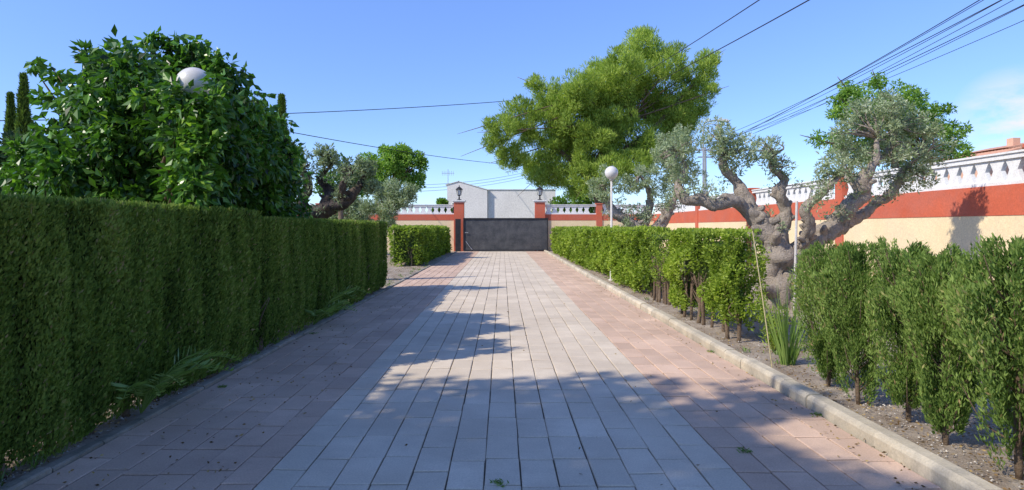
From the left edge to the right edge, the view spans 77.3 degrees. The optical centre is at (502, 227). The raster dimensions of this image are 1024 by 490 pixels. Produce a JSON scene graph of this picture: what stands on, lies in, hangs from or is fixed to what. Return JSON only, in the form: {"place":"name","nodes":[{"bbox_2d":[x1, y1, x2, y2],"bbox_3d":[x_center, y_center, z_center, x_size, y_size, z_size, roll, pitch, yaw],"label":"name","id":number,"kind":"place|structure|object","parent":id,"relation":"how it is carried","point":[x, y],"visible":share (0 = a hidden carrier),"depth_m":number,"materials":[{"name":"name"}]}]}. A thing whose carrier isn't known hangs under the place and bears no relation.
{"place":"outdoors","nodes":[
{"label":"outdoors","id":0,"kind":"place"},
{"bbox_2d":[0,251,454,486],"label":"garden bed","id":1,"kind":"object","parent":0,"point":[392,267],"visible":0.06,"depth_m":5.48,"materials":[{"name":"soil"}]},
{"bbox_2d":[1,91,16,144],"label":"cypress tree","id":2,"kind":"object","parent":1,"relation":"on","point":[9,114],"visible":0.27,"depth_m":15.45,"materials":[{"name":"green plant"}]},
{"bbox_2d":[0,127,25,192],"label":"broadleaf tree","id":3,"kind":"object","parent":1,"relation":"on","point":[9,135],"visible":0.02,"depth_m":11.16,"materials":[{"name":"green plant"}]},
{"bbox_2d":[11,71,33,133],"bbox_3d":[-11.226,-1.076,15.001,0.541,5.152,0.552,0,0,16],"label":"cypress tree","id":4,"kind":"object","parent":1,"relation":"on","point":[23,119],"visible":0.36,"depth_m":14.94,"materials":[{"name":"green plant"}]},
{"bbox_2d":[0,191,262,481],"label":"cypress hedge","id":5,"kind":"object","parent":1,"relation":"on","point":[94,302],"visible":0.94,"depth_m":4.59,"materials":[{"name":"green plant"}]},
{"bbox_2d":[0,24,315,225],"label":"orange tree","id":6,"kind":"object","parent":1,"relation":"on","point":[151,130],"visible":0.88,"depth_m":6.94,"materials":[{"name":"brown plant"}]},
{"bbox_2d":[109,345,240,412],"bbox_3d":[-2.574,1.248,5.117,0.705,0.473,1.222,0,0,0],"label":"palm shoot","id":7,"kind":"object","parent":1,"relation":"on","point":[176,373],"visible":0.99,"depth_m":5.07,"materials":[{"name":"green plant"}]},
{"bbox_2d":[176,67,212,102],"bbox_3d":[-3.200,-0.043,6.650,0.369,3.225,0.369,0,0,0],"label":"globe lamp","id":8,"kind":"object","parent":1,"relation":"on","point":[185,76],"visible":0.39,"depth_m":6.50,"materials":[{"name":"glass"}]},
{"bbox_2d":[277,93,289,211],"bbox_3d":[-5.885,-1.038,16.990,0.648,5.075,0.604,0,0,-14],"label":"cypress tree","id":9,"kind":"object","parent":1,"relation":"on","point":[281,100],"visible":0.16,"depth_m":16.94,"materials":[{"name":"green plant"}]},
{"bbox_2d":[253,216,388,350],"bbox_3d":[-3.092,0.689,11.717,0.778,1.728,8.272,0,0,0],"label":"cypress hedge","id":10,"kind":"object","parent":1,"relation":"on","point":[312,264],"visible":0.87,"depth_m":9.48,"materials":[{"name":"green plant"}]},
{"bbox_2d":[305,285,368,324],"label":"palm shoot","id":11,"kind":"object","parent":1,"relation":"on","point":[326,310],"visible":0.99,"depth_m":9.61,"materials":[{"name":"green plant"}]},
{"bbox_2d":[296,142,384,218],"bbox_3d":[-3.798,-0.123,14.471,2.223,3.686,1.237,0,0,15],"label":"olive tree","id":12,"kind":"object","parent":1,"relation":"on","point":[331,202],"visible":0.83,"depth_m":14.40,"materials":[{"name":"green plant"}]},
{"bbox_2d":[312,153,368,219],"bbox_3d":[-6.649,-0.734,26.049,2.457,4.480,2.692,0,0,0],"label":"broadleaf tree","id":13,"kind":"object","parent":1,"relation":"on","point":[319,189],"visible":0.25,"depth_m":25.72,"materials":[{"name":"green leaf"},{"name":"brown bark"}]},
{"bbox_2d":[328,193,373,219],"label":"broadleaf tree","id":14,"kind":"object","parent":1,"relation":"on","point":[351,212],"visible":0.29,"depth_m":33.76,"materials":[{"name":"green plant"}]},
{"bbox_2d":[356,176,419,233],"bbox_3d":[-5.364,-0.445,29.993,2.979,3.891,1.708,0,0,0],"label":"young olive tree","id":15,"kind":"object","parent":1,"relation":"on","point":[385,204],"visible":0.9,"depth_m":29.76,"materials":[{"name":"green plant"}]},
{"bbox_2d":[387,224,451,266],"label":"privet hedge","id":16,"kind":"object","parent":1,"relation":"on","point":[421,244],"visible":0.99,"depth_m":24.73,"materials":[{"name":"green plant"}]},
{"bbox_2d":[3,259,1023,489],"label":"fallen leaves","id":17,"kind":"object","parent":1,"relation":"on","point":[848,446],"visible":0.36,"depth_m":4.90,"materials":[{"name":"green plant"}]},
{"bbox_2d":[0,98,534,120],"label":"overhead wire","id":18,"kind":"object","parent":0,"point":[360,110],"visible":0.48,"depth_m":47.84,"materials":[{"name":"rubber"}]},
{"bbox_2d":[297,203,453,250],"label":"boundary wall","id":19,"kind":"structure","parent":0,"point":[429,217],"depth_m":40.19,"materials":[{"name":"white paint"}]},
{"bbox_2d":[291,132,497,163],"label":"overhead wire","id":20,"kind":"object","parent":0,"point":[385,148],"visible":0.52,"depth_m":40.34,"materials":[{"name":"rubber"}]},
{"bbox_2d":[22,251,940,489],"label":"driveway","id":21,"kind":"structure","parent":0,"point":[540,410],"depth_m":5.15,"materials":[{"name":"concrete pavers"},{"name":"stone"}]},
{"bbox_2d":[452,185,465,250],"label":"gate pillar","id":22,"kind":"structure","parent":21,"relation":"on","point":[458,208],"depth_m":39.99,"materials":[{"name":"red paint"}]},
{"bbox_2d":[0,264,923,486],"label":"weeds","id":23,"kind":"object","parent":21,"relation":"on","point":[494,481],"visible":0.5,"depth_m":5.06,"materials":[{"name":"green plant"}]},
{"bbox_2d":[455,218,547,251],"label":"driveway gate","id":24,"kind":"structure","parent":21,"relation":"on","point":[505,234],"depth_m":39.49,"materials":[{"name":"metal"}]},
{"bbox_2d":[533,185,546,217],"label":"gate pillar","id":25,"kind":"structure","parent":21,"relation":"on","point":[539,207],"depth_m":39.99,"materials":[{"name":"red paint"}]},
{"bbox_2d":[0,0,1023,212],"label":"sky","id":26,"kind":"structure","parent":0,"point":[324,55],"materials":[{"name":"blue"}]},
{"bbox_2d":[629,0,758,81],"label":"overhead wire","id":27,"kind":"object","parent":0,"point":[703,36],"visible":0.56,"depth_m":23.46,"materials":[{"name":"rubber"}]},
{"bbox_2d":[644,0,808,87],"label":"overhead wire","id":28,"kind":"object","parent":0,"point":[735,40],"visible":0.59,"depth_m":24.03,"materials":[{"name":"rubber"}]},
{"bbox_2d":[549,251,1023,489],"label":"garden bed","id":29,"kind":"object","parent":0,"point":[912,435],"visible":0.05,"depth_m":5.46,"materials":[{"name":"soil"}]},
{"bbox_2d":[0,287,1021,489],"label":"pebbles","id":30,"kind":"object","parent":29,"relation":"on","point":[122,418],"visible":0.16,"depth_m":4.94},
{"bbox_2d":[549,225,604,269],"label":"privet hedge","id":31,"kind":"object","parent":29,"relation":"on","point":[571,243],"visible":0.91,"depth_m":25.93,"materials":[{"name":"green plant"}]},
{"bbox_2d":[605,166,617,280],"bbox_3d":[3.050,-0.092,17.900,0.369,3.225,0.369,0,0,0],"label":"globe lamp","id":32,"kind":"object","parent":29,"relation":"on","point":[611,173],"visible":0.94,"depth_m":17.85,"materials":[{"name":"plastic"}]},
{"bbox_2d":[588,224,671,297],"bbox_3d":[3.319,0.733,17.526,1.342,1.639,8.406,0,0,0],"label":"privet hedge","id":33,"kind":"object","parent":29,"relation":"on","point":[616,250],"visible":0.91,"depth_m":15.29,"materials":[{"name":"green plant"}]},
{"bbox_2d":[585,126,708,227],"bbox_3d":[5.209,-0.973,23.227,4.461,5.305,2.167,0,0,0],"label":"olive tree","id":34,"kind":"object","parent":29,"relation":"on","point":[643,217],"visible":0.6,"depth_m":22.90,"materials":[{"name":"green plant"}]},
{"bbox_2d":[637,231,684,307],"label":"privet hedge","id":35,"kind":"object","parent":29,"relation":"on","point":[656,267],"visible":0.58,"depth_m":12.63,"materials":[{"name":"green plant"}]},
{"bbox_2d":[662,226,771,342],"bbox_3d":[3.163,0.767,9.772,0.816,1.571,3.353,0,0,-3],"label":"privet hedge","id":36,"kind":"object","parent":29,"relation":"on","point":[716,276],"visible":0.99,"depth_m":8.99,"materials":[{"name":"green plant"}]},
{"bbox_2d":[752,231,772,367],"bbox_3d":[2.764,0.778,6.801,0.209,1.468,0.013,0,0,30],"label":"garden cane","id":37,"kind":"object","parent":29,"relation":"on","point":[762,300],"visible":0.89,"depth_m":6.80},
{"bbox_2d":[757,304,792,350],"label":"wispy shrub","id":38,"kind":"object","parent":29,"relation":"on","point":[772,344],"visible":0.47,"depth_m":7.73,"materials":[{"name":"green plant"}]},
{"bbox_2d":[755,282,813,365],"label":"spiky plant","id":39,"kind":"object","parent":29,"relation":"on","point":[786,352],"visible":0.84,"depth_m":6.94,"materials":[{"name":"green plant"}]},
{"bbox_2d":[793,201,797,307],"bbox_3d":[5.159,0.545,11.244,0.060,2.011,0.179,0,0,42],"label":"support pole","id":40,"kind":"object","parent":29,"relation":"on","point":[796,225],"visible":0.62,"depth_m":11.21,"materials":[{"name":"white metal"}]},
{"bbox_2d":[649,87,957,309],"bbox_3d":[5.760,-0.472,12.014,5.991,4.360,1.693,0,0,0],"label":"olive tree","id":41,"kind":"object","parent":29,"relation":"on","point":[845,216],"visible":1,"depth_m":11.92,"materials":[{"name":"green plant"}]},
{"bbox_2d":[787,239,854,386],"bbox_3d":[3.069,0.826,6.057,0.695,1.426,0.651,0,0,20],"label":"cypress shrub","id":42,"kind":"object","parent":29,"relation":"on","point":[823,353],"visible":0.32,"depth_m":6.02,"materials":[{"name":"green plant"}]},
{"bbox_2d":[808,239,892,405],"bbox_3d":[3.041,0.821,5.503,0.618,1.437,0.678,0,0,-26],"label":"cypress shrub","id":43,"kind":"object","parent":29,"relation":"on","point":[848,330],"visible":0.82,"depth_m":5.45,"materials":[{"name":"green plant"}]},
{"bbox_2d":[863,235,952,422],"bbox_3d":[3.188,0.802,4.968,0.684,1.478,0.633,0,0,27],"label":"cypress shrub","id":44,"kind":"object","parent":29,"relation":"on","point":[903,378],"visible":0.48,"depth_m":4.96,"materials":[{"name":"green plant"}]},
{"bbox_2d":[881,241,996,444],"bbox_3d":[3.059,0.819,4.407,0.638,1.441,0.681,0,0,-10],"label":"cypress shrub","id":45,"kind":"object","parent":29,"relation":"on","point":[947,405],"visible":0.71,"depth_m":4.37,"materials":[{"name":"green plant"}]},
{"bbox_2d":[937,232,1023,479],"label":"cypress shrub","id":46,"kind":"object","parent":29,"relation":"on","point":[1000,365],"visible":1,"depth_m":3.83,"materials":[{"name":"green plant"}]},
{"label":"ground","id":47,"kind":"structure","parent":0,"visible":0},
{"bbox_2d":[0,251,456,489],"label":"kerb","id":48,"kind":"structure","parent":47,"relation":"on","point":[30,478],"depth_m":5.13,"materials":[{"name":"grey concrete"}]},
{"bbox_2d":[431,197,452,212],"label":"broadleaf tree","id":49,"kind":"object","parent":47,"relation":"on","point":[444,200],"visible":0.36,"depth_m":51.69,"materials":[{"name":"green plant"}]},
{"bbox_2d":[445,181,487,217],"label":"house","id":50,"kind":"structure","parent":47,"relation":"on","point":[476,202],"depth_m":55.00,"materials":[{"name":"white paint"}]},
{"bbox_2d":[488,189,555,217],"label":"house","id":51,"kind":"structure","parent":47,"relation":"on","point":[507,203],"depth_m":55.30,"materials":[{"name":"white paint"}]},
{"bbox_2d":[548,183,594,212],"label":"broadleaf tree","id":52,"kind":"object","parent":47,"relation":"on","point":[580,199],"visible":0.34,"depth_m":51.37,"materials":[{"name":"green plant"}]},
{"bbox_2d":[458,23,727,212],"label":"pine tree","id":53,"kind":"object","parent":47,"relation":"on","point":[600,97],"visible":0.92,"depth_m":43.56,"materials":[{"name":"green plant"}]},
{"bbox_2d":[545,203,652,250],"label":"boundary wall","id":54,"kind":"structure","parent":47,"relation":"on","point":[572,218],"depth_m":40.19,"materials":[{"name":"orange paint"}]},
{"bbox_2d":[697,147,713,193],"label":"utility pole","id":55,"kind":"object","parent":47,"relation":"on","point":[705,164],"visible":0.39,"depth_m":59.94,"materials":[{"name":"white paint"}]},
{"bbox_2d":[700,0,979,152],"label":"overhead wire","id":56,"kind":"object","parent":55,"relation":"attached to","point":[873,62],"visible":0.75,"depth_m":23.89,"materials":[{"name":"rubber"}]},
{"bbox_2d":[701,0,982,149],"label":"overhead wire","id":57,"kind":"object","parent":55,"relation":"attached to","point":[883,57],"visible":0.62,"depth_m":23.57,"materials":[{"name":"rubber"}]},
{"bbox_2d":[702,0,1001,146],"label":"overhead wire","id":58,"kind":"object","parent":55,"relation":"attached to","point":[899,55],"visible":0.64,"depth_m":23.14,"materials":[{"name":"rubber"}]},
{"bbox_2d":[705,0,1000,142],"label":"overhead wire","id":59,"kind":"object","parent":55,"relation":"attached to","point":[886,59],"visible":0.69,"depth_m":24.36,"materials":[{"name":"rubber"}]},
{"bbox_2d":[714,0,1012,149],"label":"overhead wire","id":60,"kind":"object","parent":55,"relation":"attached to","point":[906,57],"visible":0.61,"depth_m":23.37,"materials":[{"name":"rubber"}]},
{"bbox_2d":[706,5,1023,149],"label":"overhead wire","id":61,"kind":"object","parent":55,"relation":"attached to","point":[914,60],"visible":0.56,"depth_m":23.64,"materials":[{"name":"rubber"}]},
{"bbox_2d":[745,4,1023,132],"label":"overhead wire","id":62,"kind":"object","parent":55,"relation":"attached to","point":[911,58],"visible":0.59,"depth_m":23.94,"materials":[{"name":"rubber"}]},
{"bbox_2d":[754,20,1023,129],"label":"overhead wire","id":63,"kind":"object","parent":55,"relation":"attached to","point":[918,65],"visible":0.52,"depth_m":24.51,"materials":[{"name":"rubber"}]},
{"bbox_2d":[544,250,1002,489],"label":"kerb","id":64,"kind":"structure","parent":47,"relation":"on","point":[940,472],"depth_m":4.92,"materials":[{"name":"concrete"}]},
{"bbox_2d":[653,144,1023,300],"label":"boundary wall","id":65,"kind":"structure","parent":47,"relation":"on","point":[966,209],"depth_m":14.02,"materials":[{"name":"white paint"}]},
{"bbox_2d":[801,70,975,168],"bbox_3d":[11.836,-1.675,20.106,5.638,6.352,2.995,0,0,0],"label":"broadleaf tree","id":66,"kind":"object","parent":47,"relation":"on","point":[840,102],"visible":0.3,"depth_m":19.43,"materials":[{"name":"green plant"}]},
{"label":"road","id":67,"kind":"structure","parent":0,"visible":0},
{"bbox_2d":[357,141,429,195],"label":"broadleaf tree","id":68,"kind":"object","parent":67,"relation":"on","point":[393,163],"visible":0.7,"depth_m":46.47,"materials":[{"name":"green plant"}]},
{"bbox_2d":[702,119,729,190],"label":"street lamp","id":69,"kind":"object","parent":67,"relation":"on","point":[703,152],"visible":0.36,"depth_m":41.95,"materials":[{"name":"grey metal"}]},
{"bbox_2d":[912,138,1023,182],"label":"house","id":70,"kind":"structure","parent":67,"relation":"on","point":[1013,144],"depth_m":52.78,"materials":[{"name":"paint"}]}
]}

